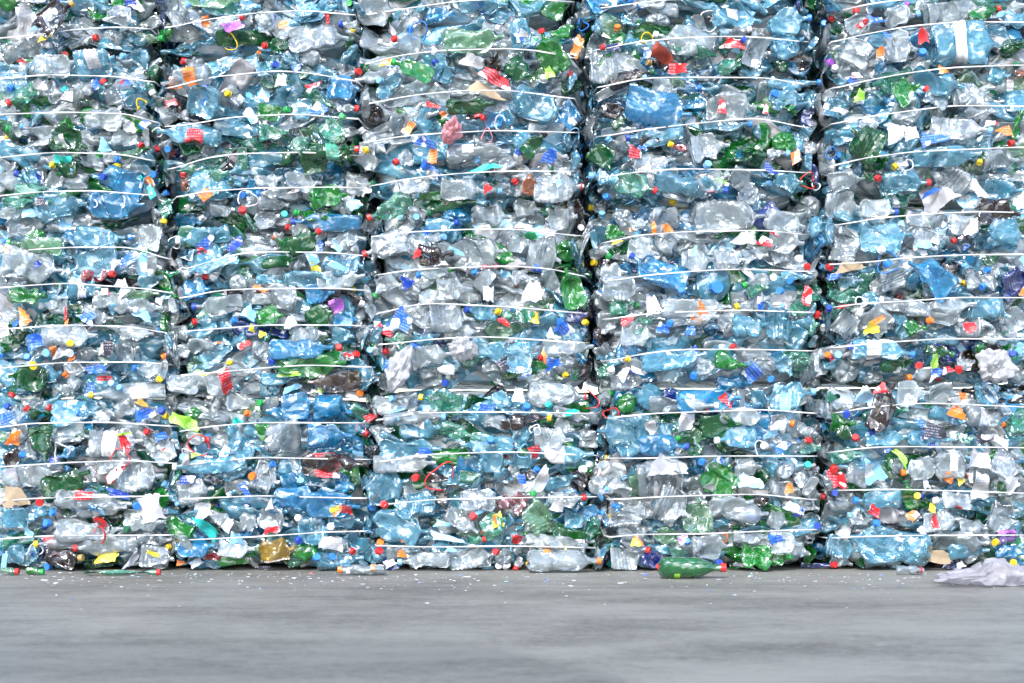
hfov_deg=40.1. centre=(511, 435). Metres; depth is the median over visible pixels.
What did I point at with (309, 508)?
plastic bottle
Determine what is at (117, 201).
carrier handle
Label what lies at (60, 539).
plastic bottle
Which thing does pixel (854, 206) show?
plastic bottle
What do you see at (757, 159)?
plastic bottle
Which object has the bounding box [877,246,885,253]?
bottle cap
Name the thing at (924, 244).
torn label
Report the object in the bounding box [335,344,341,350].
bottle cap
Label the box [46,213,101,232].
plastic bottle
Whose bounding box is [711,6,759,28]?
plastic bottle
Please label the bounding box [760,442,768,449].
bottle cap
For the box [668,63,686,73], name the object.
torn label
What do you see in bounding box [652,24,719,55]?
plastic bottle
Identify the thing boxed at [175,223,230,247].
plastic bottle
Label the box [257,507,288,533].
plastic bottle
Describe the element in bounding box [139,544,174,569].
plastic bottle
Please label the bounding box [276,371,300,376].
torn label
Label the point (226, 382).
plastic bottle
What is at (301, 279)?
plastic bottle
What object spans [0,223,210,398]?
plastic bale
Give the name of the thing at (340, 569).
plastic bottle
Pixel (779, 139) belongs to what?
plastic bottle
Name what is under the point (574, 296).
plastic bottle
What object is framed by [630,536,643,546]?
torn label
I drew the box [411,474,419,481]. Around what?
bottle cap
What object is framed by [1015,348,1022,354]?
bottle cap
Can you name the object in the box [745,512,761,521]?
torn label
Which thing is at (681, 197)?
plastic bottle
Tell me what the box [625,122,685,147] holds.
plastic bottle
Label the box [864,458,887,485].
torn label
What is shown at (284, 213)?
bottle cap
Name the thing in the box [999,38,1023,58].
plastic bottle
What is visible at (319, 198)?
plastic bottle
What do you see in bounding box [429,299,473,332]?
plastic bottle
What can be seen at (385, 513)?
plastic bottle
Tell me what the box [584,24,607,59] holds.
plastic bottle
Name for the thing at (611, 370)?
bottle cap
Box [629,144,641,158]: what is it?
torn label
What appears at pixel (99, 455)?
plastic bottle
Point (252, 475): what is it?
bottle cap
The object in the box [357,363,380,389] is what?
plastic bottle
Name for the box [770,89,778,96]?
bottle cap
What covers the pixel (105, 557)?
torn label
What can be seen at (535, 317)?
torn label
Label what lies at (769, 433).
torn label
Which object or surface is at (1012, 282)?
plastic bottle
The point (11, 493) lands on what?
torn sheet
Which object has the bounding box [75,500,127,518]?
plastic bottle
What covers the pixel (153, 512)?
torn sheet
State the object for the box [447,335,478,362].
plastic bag
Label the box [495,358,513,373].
torn label
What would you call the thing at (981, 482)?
torn label
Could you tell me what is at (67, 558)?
plastic bottle
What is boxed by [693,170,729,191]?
plastic bottle
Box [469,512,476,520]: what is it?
bottle cap
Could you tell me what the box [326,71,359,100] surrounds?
plastic bottle
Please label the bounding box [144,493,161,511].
torn sheet
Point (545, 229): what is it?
torn label
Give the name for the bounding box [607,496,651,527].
plastic bottle
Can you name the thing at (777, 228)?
plastic bottle
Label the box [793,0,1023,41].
plastic bale
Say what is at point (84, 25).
plastic bale
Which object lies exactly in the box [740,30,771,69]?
plastic bottle
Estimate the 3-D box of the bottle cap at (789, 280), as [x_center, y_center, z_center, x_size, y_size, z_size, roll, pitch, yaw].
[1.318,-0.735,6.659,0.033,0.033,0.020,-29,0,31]
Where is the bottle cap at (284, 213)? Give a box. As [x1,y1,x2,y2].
[281,210,287,217]
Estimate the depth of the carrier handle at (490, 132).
6.63 m
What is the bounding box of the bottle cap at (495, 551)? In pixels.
[492,548,499,554]
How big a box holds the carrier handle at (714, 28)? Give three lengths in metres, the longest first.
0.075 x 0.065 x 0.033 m
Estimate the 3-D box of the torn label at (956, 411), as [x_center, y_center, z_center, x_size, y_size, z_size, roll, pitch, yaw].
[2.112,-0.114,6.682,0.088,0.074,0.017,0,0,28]
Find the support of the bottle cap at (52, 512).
in the plastic bale at (16, 543)
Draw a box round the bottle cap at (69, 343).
[66,340,73,346]
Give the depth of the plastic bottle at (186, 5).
6.69 m
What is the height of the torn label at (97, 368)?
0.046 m
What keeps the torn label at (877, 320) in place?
attached to the plastic bale at (977, 266)
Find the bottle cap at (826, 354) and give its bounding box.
[824,351,831,358]
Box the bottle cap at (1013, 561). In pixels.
[1010,559,1016,564]
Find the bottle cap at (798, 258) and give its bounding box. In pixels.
[794,255,802,262]
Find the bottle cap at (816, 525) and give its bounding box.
[813,522,820,528]
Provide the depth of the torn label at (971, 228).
6.67 m
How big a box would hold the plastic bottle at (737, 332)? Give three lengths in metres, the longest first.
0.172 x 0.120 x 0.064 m
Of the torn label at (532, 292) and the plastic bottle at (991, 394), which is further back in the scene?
the plastic bottle at (991, 394)
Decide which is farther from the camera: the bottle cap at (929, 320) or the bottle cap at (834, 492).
the bottle cap at (834, 492)
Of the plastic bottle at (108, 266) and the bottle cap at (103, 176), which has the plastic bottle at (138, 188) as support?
the bottle cap at (103, 176)
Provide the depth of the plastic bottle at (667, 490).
6.67 m
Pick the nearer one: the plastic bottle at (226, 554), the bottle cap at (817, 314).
the plastic bottle at (226, 554)
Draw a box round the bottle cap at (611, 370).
[608,366,614,374]
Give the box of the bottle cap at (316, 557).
[312,553,320,561]
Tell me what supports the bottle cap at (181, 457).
on the plastic bale at (236, 501)
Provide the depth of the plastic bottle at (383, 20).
6.76 m
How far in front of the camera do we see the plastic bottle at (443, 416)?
6.67 m
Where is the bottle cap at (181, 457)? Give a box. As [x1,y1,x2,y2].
[179,454,185,460]
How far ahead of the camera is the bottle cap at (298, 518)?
6.62 m
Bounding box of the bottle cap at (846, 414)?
[842,410,850,418]
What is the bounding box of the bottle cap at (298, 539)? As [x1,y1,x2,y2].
[294,536,302,543]
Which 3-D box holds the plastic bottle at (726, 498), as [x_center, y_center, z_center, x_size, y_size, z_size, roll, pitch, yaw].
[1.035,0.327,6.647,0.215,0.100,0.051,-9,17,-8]
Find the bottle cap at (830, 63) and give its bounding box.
[826,59,833,66]
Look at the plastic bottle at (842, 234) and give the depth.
6.75 m
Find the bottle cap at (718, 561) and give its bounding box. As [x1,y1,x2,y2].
[715,559,722,563]
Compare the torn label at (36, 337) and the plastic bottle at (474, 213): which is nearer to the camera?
the torn label at (36, 337)
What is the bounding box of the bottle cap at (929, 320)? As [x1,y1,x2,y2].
[926,316,933,324]
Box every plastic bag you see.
[386,345,414,391]
[441,115,462,144]
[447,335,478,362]
[932,557,1023,586]
[975,348,1019,383]
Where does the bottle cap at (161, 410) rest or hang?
on the plastic bale at (16, 543)
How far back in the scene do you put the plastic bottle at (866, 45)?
6.71 m
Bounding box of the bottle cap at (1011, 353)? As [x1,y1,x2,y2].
[1008,350,1015,356]
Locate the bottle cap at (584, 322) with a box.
[581,319,588,325]
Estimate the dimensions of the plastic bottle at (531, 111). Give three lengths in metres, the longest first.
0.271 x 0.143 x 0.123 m
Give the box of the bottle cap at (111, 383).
[108,380,114,386]
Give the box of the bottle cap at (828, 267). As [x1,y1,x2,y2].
[825,263,833,270]
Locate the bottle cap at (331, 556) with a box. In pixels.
[328,553,335,559]
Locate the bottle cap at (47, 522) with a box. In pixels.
[43,519,51,526]
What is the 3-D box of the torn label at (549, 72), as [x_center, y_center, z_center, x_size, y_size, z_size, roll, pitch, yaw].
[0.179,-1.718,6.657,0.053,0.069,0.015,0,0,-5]
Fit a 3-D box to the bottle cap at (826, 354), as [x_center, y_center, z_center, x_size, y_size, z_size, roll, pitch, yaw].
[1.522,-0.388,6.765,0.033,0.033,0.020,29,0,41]
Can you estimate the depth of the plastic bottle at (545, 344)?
6.71 m
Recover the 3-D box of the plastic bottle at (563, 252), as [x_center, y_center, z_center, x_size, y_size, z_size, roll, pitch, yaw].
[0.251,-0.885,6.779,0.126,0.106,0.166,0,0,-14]
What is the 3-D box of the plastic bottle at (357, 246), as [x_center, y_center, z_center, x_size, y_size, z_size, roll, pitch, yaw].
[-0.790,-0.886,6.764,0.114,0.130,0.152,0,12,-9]
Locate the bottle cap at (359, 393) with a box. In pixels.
[356,390,363,396]
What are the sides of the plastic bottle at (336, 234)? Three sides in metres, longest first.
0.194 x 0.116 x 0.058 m
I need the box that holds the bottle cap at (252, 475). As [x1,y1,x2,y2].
[248,472,256,479]
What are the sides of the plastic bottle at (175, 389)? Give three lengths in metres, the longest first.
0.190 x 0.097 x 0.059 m
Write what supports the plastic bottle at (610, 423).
on the plastic bale at (785, 476)
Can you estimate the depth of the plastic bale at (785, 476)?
6.75 m
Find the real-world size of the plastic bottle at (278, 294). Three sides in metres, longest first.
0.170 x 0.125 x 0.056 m
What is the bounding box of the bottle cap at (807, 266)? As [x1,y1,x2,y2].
[804,263,810,269]
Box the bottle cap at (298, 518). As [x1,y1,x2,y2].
[294,514,302,521]
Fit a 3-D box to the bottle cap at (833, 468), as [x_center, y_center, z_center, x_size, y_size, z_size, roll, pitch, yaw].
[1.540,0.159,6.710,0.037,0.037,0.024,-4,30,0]
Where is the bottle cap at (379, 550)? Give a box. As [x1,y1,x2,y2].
[375,547,383,554]
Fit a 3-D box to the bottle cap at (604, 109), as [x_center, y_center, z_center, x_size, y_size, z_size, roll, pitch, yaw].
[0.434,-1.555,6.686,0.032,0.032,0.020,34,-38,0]
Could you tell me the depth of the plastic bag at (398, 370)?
6.63 m
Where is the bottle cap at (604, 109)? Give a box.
[599,105,606,112]
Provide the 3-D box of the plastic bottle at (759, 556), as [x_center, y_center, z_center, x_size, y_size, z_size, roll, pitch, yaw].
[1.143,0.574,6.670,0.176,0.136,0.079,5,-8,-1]
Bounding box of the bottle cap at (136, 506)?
[133,502,139,508]
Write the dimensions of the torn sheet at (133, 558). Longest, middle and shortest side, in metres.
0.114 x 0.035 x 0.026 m
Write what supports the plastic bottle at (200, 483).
on the plastic bale at (236, 501)
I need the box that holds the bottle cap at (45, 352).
[42,349,49,356]
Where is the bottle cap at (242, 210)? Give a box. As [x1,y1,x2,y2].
[238,206,246,214]
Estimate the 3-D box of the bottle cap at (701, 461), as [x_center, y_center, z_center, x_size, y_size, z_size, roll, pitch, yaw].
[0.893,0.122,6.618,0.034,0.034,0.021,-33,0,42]
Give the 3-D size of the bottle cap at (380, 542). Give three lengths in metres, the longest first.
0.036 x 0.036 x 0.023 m
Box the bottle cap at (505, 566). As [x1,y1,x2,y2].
[502,561,510,569]
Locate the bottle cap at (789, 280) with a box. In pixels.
[786,277,793,283]
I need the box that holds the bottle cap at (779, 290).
[776,287,783,294]
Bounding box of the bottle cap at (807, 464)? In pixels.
[803,461,811,468]
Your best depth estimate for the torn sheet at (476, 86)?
6.64 m
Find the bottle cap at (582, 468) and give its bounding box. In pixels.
[579,465,586,472]
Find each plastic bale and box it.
[0,0,181,73]
[0,47,193,239]
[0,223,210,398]
[0,391,206,568]
[155,0,371,64]
[156,44,384,240]
[157,223,395,398]
[166,392,385,569]
[353,0,575,41]
[355,13,586,221]
[361,197,594,390]
[363,383,607,569]
[574,0,834,42]
[577,12,820,222]
[585,197,825,391]
[589,379,832,570]
[788,5,1023,224]
[788,195,1023,387]
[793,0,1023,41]
[802,381,1023,568]
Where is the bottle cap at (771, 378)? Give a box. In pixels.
[767,375,774,382]
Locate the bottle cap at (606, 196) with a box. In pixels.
[602,193,609,200]
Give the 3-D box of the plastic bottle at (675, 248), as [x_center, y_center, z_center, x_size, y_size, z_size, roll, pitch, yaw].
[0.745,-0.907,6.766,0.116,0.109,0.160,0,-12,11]
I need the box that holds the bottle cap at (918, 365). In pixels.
[915,362,922,368]
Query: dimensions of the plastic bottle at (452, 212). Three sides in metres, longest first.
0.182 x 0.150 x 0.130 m
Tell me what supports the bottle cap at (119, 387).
on the plastic bale at (16, 543)
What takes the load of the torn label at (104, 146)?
attached to the plastic bale at (31, 117)
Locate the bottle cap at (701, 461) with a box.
[698,458,705,464]
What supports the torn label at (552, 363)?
attached to the plastic bale at (406, 281)
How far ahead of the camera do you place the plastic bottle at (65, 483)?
6.65 m
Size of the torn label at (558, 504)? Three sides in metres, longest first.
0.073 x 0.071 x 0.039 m
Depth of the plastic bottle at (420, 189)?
6.67 m
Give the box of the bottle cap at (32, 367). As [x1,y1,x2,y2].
[29,361,36,369]
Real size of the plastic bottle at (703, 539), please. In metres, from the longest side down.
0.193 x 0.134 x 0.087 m
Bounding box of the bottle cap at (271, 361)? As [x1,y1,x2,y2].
[268,358,275,364]
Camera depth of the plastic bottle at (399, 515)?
6.67 m
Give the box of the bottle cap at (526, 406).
[522,402,529,410]
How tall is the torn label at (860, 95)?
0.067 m
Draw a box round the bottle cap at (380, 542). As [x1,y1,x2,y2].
[376,539,383,546]
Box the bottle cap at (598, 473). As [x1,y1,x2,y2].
[595,469,601,476]
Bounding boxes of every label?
[0,317,8,337]
[0,410,14,425]
[3,428,20,445]
[15,1,36,27]
[16,16,31,40]
[18,307,31,326]
[21,208,39,217]
[24,527,33,536]
[27,333,43,342]
[27,342,43,350]
[33,78,47,89]
[37,33,51,42]
[49,346,56,357]
[52,346,65,359]
[54,154,71,163]
[60,90,72,101]
[76,310,94,326]
[84,383,95,395]
[85,364,106,373]
[93,516,107,529]
[94,552,118,563]
[98,137,111,151]
[98,340,112,357]
[105,462,128,484]
[106,487,129,499]
[110,260,120,269]
[114,278,127,285]
[118,434,129,447]
[119,286,130,299]
[121,252,135,267]
[122,120,135,132]
[127,0,144,11]
[131,308,151,322]
[135,407,155,421]
[165,99,177,107]
[168,76,182,88]
[169,412,198,431]
[192,517,218,542]
[193,502,212,523]
[221,20,244,32]
[229,531,243,544]
[231,417,242,425]
[239,304,255,321]
[262,525,278,535]
[275,73,286,86]
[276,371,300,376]
[283,383,301,394]
[284,315,296,328]
[311,262,320,276]
[314,470,339,477]
[318,391,334,407]
[318,536,342,551]
[327,260,354,275]
[328,297,343,314]
[341,505,352,514]
[346,199,362,210]
[363,413,378,421]
[372,239,387,258]
[378,59,390,66]
[381,557,399,569]
[383,360,388,372]
[387,306,411,332]
[401,121,414,134]
[413,135,434,148]
[420,158,438,171]
[430,531,464,542]
[433,261,447,266]
[433,519,451,526]
[458,52,483,68]
[468,163,505,171]
[478,67,510,89]
[478,404,495,410]
[483,286,493,301]
[492,511,503,527]
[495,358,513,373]
[511,535,522,543]
[512,386,524,402]
[520,280,541,302]
[525,465,548,491]
[530,311,538,323]
[537,225,556,235]
[539,146,556,162]
[544,66,554,78]
[545,357,562,371]
[549,498,564,511]
[552,317,574,335]
[570,34,583,58]
[621,313,633,326]
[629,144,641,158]
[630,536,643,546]
[643,47,650,58]
[645,421,657,434]
[650,41,672,64]
[656,322,669,332]
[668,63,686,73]
[678,413,694,431]
[715,176,726,183]
[717,94,726,113]
[719,36,747,49]
[730,231,756,244]
[738,472,763,488]
[739,266,753,278]
[741,360,762,381]
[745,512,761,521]
[763,430,778,438]
[768,534,783,544]
[775,441,790,454]
[782,502,799,512]
[785,501,801,514]
[801,285,811,305]
[826,469,847,488]
[853,386,873,403]
[854,88,864,102]
[863,321,879,333]
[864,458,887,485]
[866,1,875,13]
[867,15,887,24]
[867,504,879,517]
[872,315,885,326]
[873,382,887,394]
[887,122,904,144]
[892,449,906,468]
[901,125,919,141]
[914,240,931,248]
[918,27,929,43]
[921,132,950,147]
[924,423,946,438]
[930,353,937,367]
[942,366,954,374]
[947,405,965,419]
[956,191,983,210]
[961,217,977,235]
[968,178,989,197]
[968,451,991,468]
[970,471,988,499]
[976,434,993,444]
[1005,476,1019,494]
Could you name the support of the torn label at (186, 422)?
attached to the plastic bale at (236, 501)
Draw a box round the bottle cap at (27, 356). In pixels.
[23,353,31,360]
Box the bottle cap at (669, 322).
[666,319,673,326]
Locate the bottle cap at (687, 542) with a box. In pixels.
[684,538,690,545]
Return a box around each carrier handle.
[26,543,43,555]
[54,442,70,458]
[87,194,97,208]
[93,526,105,543]
[110,448,130,466]
[116,195,125,208]
[136,98,146,110]
[152,127,162,137]
[168,236,180,248]
[187,434,209,455]
[225,33,237,50]
[237,190,258,206]
[409,21,427,40]
[424,461,453,490]
[481,127,492,142]
[495,115,505,129]
[516,444,529,457]
[529,424,540,435]
[564,127,579,140]
[578,18,588,31]
[584,389,598,408]
[602,407,619,421]
[641,32,653,43]
[705,16,717,31]
[799,171,814,188]
[811,182,820,190]
[825,146,838,159]
[855,296,868,308]
[877,250,902,273]
[902,159,913,170]
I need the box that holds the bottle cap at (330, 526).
[327,523,333,529]
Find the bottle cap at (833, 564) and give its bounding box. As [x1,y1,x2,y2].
[830,561,837,567]
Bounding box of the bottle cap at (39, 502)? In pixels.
[36,497,43,505]
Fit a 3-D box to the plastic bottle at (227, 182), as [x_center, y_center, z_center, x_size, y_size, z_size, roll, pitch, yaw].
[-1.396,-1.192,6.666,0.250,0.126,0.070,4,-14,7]
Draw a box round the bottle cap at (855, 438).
[852,434,859,441]
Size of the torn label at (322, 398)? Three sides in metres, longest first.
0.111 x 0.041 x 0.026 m
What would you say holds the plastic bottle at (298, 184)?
in the plastic bale at (265, 126)
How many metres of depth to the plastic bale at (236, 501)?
6.75 m
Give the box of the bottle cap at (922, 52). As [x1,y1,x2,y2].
[918,48,926,56]
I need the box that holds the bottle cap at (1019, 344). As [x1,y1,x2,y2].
[1016,342,1022,347]
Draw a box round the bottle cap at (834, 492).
[831,489,837,495]
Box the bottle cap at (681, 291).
[678,287,685,294]
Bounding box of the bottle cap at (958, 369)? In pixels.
[955,365,962,373]
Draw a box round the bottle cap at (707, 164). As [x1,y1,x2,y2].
[703,160,711,168]
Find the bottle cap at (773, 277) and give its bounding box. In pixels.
[770,274,776,280]
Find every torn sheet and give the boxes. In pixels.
[2,484,29,507]
[122,550,138,568]
[136,497,166,523]
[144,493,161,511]
[346,391,359,400]
[467,81,505,99]
[646,295,663,316]
[647,453,687,476]
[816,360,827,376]
[834,261,865,273]
[916,550,951,563]
[919,187,961,218]
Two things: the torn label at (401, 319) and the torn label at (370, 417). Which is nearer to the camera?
the torn label at (401, 319)
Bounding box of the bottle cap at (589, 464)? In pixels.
[586,461,593,467]
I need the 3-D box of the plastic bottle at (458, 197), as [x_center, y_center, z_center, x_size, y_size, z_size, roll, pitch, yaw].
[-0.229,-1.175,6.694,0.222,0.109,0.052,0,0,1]
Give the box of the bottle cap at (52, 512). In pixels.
[49,509,55,515]
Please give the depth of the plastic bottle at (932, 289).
6.68 m
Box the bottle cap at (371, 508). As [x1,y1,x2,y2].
[368,502,374,510]
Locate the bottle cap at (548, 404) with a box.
[545,401,551,408]
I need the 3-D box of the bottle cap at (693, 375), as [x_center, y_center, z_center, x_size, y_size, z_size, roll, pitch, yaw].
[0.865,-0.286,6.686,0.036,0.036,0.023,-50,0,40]
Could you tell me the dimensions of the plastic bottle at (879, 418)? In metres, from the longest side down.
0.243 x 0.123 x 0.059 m
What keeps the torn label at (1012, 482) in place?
attached to the plastic bale at (995, 519)
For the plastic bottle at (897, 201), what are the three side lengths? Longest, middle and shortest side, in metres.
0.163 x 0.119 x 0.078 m
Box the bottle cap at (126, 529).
[123,525,130,532]
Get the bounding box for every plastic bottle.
[0,243,62,283]
[0,506,34,528]
[0,567,19,574]
[1,36,52,63]
[1,206,44,242]
[1,463,61,487]
[6,236,62,255]
[8,284,47,304]
[8,364,48,391]
[25,567,44,574]
[26,425,52,460]
[31,194,87,223]
[33,0,75,37]
[33,53,74,78]
[33,536,93,552]
[40,322,97,346]
[40,467,89,503]
[44,543,84,570]
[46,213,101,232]
[48,124,87,150]
[50,400,96,427]
[51,421,91,447]
[53,518,123,542]
[54,489,131,512]
[66,243,119,277]
[67,270,100,298]
[72,48,115,82]
[72,225,125,249]
[73,536,137,555]
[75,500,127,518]
[83,107,128,131]
[83,569,160,574]
[87,192,145,218]
[88,381,166,400]
[88,427,142,459]
[91,165,144,202]
[92,290,139,314]
[96,37,152,51]
[96,451,139,474]
[99,78,125,111]
[102,5,136,26]
[117,462,163,493]
[118,297,163,312]
[122,509,165,531]
[125,249,162,276]
[128,225,161,251]
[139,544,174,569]
[146,438,178,465]
[148,89,177,124]
[157,122,221,146]
[160,515,195,541]
[162,64,212,93]
[165,0,191,30]
[166,374,207,394]
[172,454,246,474]
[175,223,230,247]
[175,536,214,557]
[176,478,213,505]
[177,509,197,537]
[184,251,238,276]
[186,84,224,119]
[186,242,227,270]
[190,170,242,195]
[192,294,243,315]
[198,407,228,429]
[203,363,256,396]
[217,539,254,558]
[223,433,260,460]
[249,461,279,494]
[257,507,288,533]
[259,537,295,562]
[264,419,307,454]
[268,282,301,310]
[269,338,332,359]
[274,485,321,508]
[276,354,346,378]
[281,391,316,419]
[283,227,321,255]
[283,271,332,287]
[284,171,321,193]
[288,24,348,52]
[289,326,326,344]
[291,213,361,231]
[298,147,333,175]
[298,515,333,544]
[300,452,368,474]
[306,492,359,517]
[307,370,360,392]
[307,422,352,450]
[309,184,347,209]
[313,394,351,421]
[316,143,358,160]
[316,269,365,290]
[316,550,363,569]
[318,113,346,143]
[325,226,365,246]
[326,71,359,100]
[332,251,362,278]
[336,239,359,264]
[337,564,385,574]
[339,435,363,455]
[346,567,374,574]
[353,142,378,171]
[356,0,396,26]
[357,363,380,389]
[362,228,410,258]
[362,464,408,506]
[366,189,413,221]
[372,392,416,415]
[372,509,428,550]
[373,455,435,472]
[379,439,440,460]
[383,411,445,425]
[390,58,433,83]
[393,493,435,519]
[397,177,433,194]
[397,551,450,568]
[399,8,424,27]
[399,415,440,438]
[407,489,436,517]
[411,344,450,371]
[412,196,475,212]
[418,243,453,266]
[418,392,463,414]
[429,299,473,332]
[436,277,472,301]
[439,208,470,228]
[441,28,503,52]
[441,178,486,200]
[443,506,478,534]
[445,144,509,164]
[446,97,493,115]
[449,547,495,569]
[458,0,507,13]
[459,488,502,512]
[461,434,514,455]
[462,237,503,271]
[471,204,510,226]
[472,336,512,360]
[478,448,511,472]
[479,512,506,540]
[506,341,538,373]
[509,17,535,48]
[509,84,566,121]
[521,491,559,536]
[523,533,587,550]
[524,236,560,275]
[526,380,588,407]
[526,549,600,571]
[532,445,593,463]
[533,426,572,448]
[534,174,583,203]
[535,28,570,75]
[542,338,593,356]
[545,205,576,231]
[552,240,579,262]
[555,99,581,129]
[558,77,582,98]
[561,267,587,310]
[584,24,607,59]
[586,144,615,170]
[588,166,620,184]
[588,462,631,495]
[589,51,629,85]
[597,412,649,448]
[602,275,642,301]
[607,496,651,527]
[610,373,647,390]
[610,546,643,570]
[611,208,632,230]
[615,170,657,198]
[620,322,654,346]
[624,83,691,133]
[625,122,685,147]
[626,236,658,263]
[628,252,689,293]
[631,153,674,174]
[634,460,689,499]
[638,434,688,455]
[640,347,706,371]
[644,12,669,25]
[648,206,687,236]
[649,396,718,413]
[650,484,691,526]
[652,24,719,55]
[652,78,676,100]
[653,166,727,198]
[654,234,678,259]
[658,557,726,577]
[659,298,730,318]
[661,179,705,202]
[668,312,718,327]
[676,388,741,413]
[681,249,713,272]
[682,498,713,535]
[688,132,728,164]
[691,535,732,559]
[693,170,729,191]
[694,198,764,233]
[694,265,730,303]
[699,413,742,438]
[699,460,739,501]
[705,91,756,122]
[708,495,752,515]
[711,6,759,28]
[711,495,751,511]
[713,249,744,269]
[714,426,756,448]
[719,407,767,424]
[723,501,768,524]
[728,165,753,192]
[732,314,767,337]
[734,542,771,571]
[736,180,765,205]
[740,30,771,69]
[741,147,766,168]
[751,356,775,377]
[763,208,804,234]
[764,306,796,340]
[766,6,811,34]
[767,225,803,254]
[768,85,803,110]
[768,529,801,555]
[769,35,803,59]
[769,131,795,157]
[769,382,815,412]
[785,348,811,371]
[794,196,820,219]
[823,91,848,119]
[824,534,861,558]
[825,190,861,222]
[827,167,864,194]
[827,227,861,261]
[828,386,856,409]
[829,307,861,338]
[829,358,858,383]
[838,37,875,73]
[842,525,933,567]
[844,8,867,36]
[848,125,887,166]
[850,338,915,359]
[852,488,902,508]
[855,303,891,338]
[858,198,898,219]
[858,218,911,254]
[865,383,895,432]
[865,430,907,446]
[876,259,906,292]
[878,168,930,195]
[880,186,915,208]
[883,29,917,62]
[884,5,920,28]
[890,77,920,108]
[892,98,921,125]
[896,566,923,573]
[897,380,928,406]
[900,456,935,480]
[904,298,976,317]
[906,430,952,449]
[907,258,958,305]
[909,145,981,166]
[912,227,947,250]
[913,65,965,96]
[922,0,983,30]
[922,85,950,110]
[922,508,959,532]
[924,382,958,404]
[925,19,1000,66]
[926,301,963,326]
[930,116,992,139]
[930,531,987,552]
[932,449,972,479]
[932,491,971,509]
[933,163,974,201]
[947,213,985,237]
[947,542,988,559]
[952,82,987,108]
[953,305,991,337]
[954,543,984,567]
[964,97,998,118]
[965,406,1009,426]
[967,296,1010,320]
[974,381,1007,404]
[978,198,1020,226]
[980,149,1017,171]
[982,178,1023,200]
[987,217,1023,250]
[989,448,1023,479]
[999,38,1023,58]
[999,306,1023,333]
[1000,265,1023,301]
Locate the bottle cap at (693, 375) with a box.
[690,371,697,379]
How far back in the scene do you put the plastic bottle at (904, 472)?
6.66 m
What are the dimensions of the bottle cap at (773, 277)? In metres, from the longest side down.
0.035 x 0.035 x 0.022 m
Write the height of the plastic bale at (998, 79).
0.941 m
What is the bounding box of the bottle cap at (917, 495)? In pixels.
[914,492,920,499]
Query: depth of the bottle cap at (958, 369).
6.67 m
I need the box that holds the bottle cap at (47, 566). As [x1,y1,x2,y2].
[44,563,51,569]
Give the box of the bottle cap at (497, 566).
[495,562,501,568]
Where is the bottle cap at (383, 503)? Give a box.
[381,501,388,508]
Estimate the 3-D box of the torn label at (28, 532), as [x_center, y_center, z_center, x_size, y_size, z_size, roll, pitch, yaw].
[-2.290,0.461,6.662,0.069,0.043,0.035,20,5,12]
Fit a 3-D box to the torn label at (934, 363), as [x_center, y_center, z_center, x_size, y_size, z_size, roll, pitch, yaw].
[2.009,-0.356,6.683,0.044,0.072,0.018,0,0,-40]
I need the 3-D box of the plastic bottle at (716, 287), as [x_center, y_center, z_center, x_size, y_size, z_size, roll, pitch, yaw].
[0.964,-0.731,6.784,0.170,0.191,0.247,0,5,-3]
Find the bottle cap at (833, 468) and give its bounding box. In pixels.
[830,464,837,472]
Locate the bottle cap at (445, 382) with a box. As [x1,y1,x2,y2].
[442,379,448,385]
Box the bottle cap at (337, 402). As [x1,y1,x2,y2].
[334,400,341,407]
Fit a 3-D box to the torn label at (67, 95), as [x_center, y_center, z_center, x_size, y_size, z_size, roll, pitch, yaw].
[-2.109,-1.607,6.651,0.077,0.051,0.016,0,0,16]
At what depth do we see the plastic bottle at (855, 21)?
6.72 m
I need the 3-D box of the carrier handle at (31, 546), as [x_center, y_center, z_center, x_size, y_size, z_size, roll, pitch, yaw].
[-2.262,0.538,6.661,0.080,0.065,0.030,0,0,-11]
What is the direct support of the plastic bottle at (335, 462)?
on the plastic bale at (236, 501)
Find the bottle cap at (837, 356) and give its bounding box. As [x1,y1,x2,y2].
[834,351,841,358]
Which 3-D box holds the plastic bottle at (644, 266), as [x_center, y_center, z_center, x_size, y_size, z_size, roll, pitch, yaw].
[0.688,-0.783,6.659,0.306,0.158,0.090,25,-16,-9]
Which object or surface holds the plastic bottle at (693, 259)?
in the plastic bale at (724, 363)
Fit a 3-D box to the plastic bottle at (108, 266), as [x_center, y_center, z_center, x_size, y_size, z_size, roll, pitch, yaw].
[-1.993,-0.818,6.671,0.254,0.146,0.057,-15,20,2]
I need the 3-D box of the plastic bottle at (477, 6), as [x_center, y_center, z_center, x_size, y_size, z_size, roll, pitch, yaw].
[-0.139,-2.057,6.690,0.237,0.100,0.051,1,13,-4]
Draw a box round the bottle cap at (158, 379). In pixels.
[155,375,162,382]
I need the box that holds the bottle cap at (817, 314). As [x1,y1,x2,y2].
[813,311,820,318]
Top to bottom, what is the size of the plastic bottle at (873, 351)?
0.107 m
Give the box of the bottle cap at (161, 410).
[157,407,165,414]
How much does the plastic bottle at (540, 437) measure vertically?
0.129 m
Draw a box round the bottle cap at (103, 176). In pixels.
[99,173,106,179]
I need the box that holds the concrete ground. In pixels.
[0,558,1023,682]
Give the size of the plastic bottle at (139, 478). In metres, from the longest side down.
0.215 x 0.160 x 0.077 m
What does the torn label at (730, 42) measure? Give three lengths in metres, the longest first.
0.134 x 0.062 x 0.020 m
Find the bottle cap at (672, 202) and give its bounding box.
[669,199,675,205]
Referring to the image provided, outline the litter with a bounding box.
[20,572,994,607]
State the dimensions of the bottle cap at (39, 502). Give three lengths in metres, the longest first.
0.038 x 0.038 x 0.024 m
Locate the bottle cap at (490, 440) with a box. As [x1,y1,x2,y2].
[486,436,493,443]
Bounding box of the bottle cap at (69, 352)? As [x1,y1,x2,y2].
[65,349,73,356]
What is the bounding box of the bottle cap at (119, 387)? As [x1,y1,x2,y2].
[116,384,123,391]
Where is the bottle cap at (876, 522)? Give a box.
[873,519,879,526]

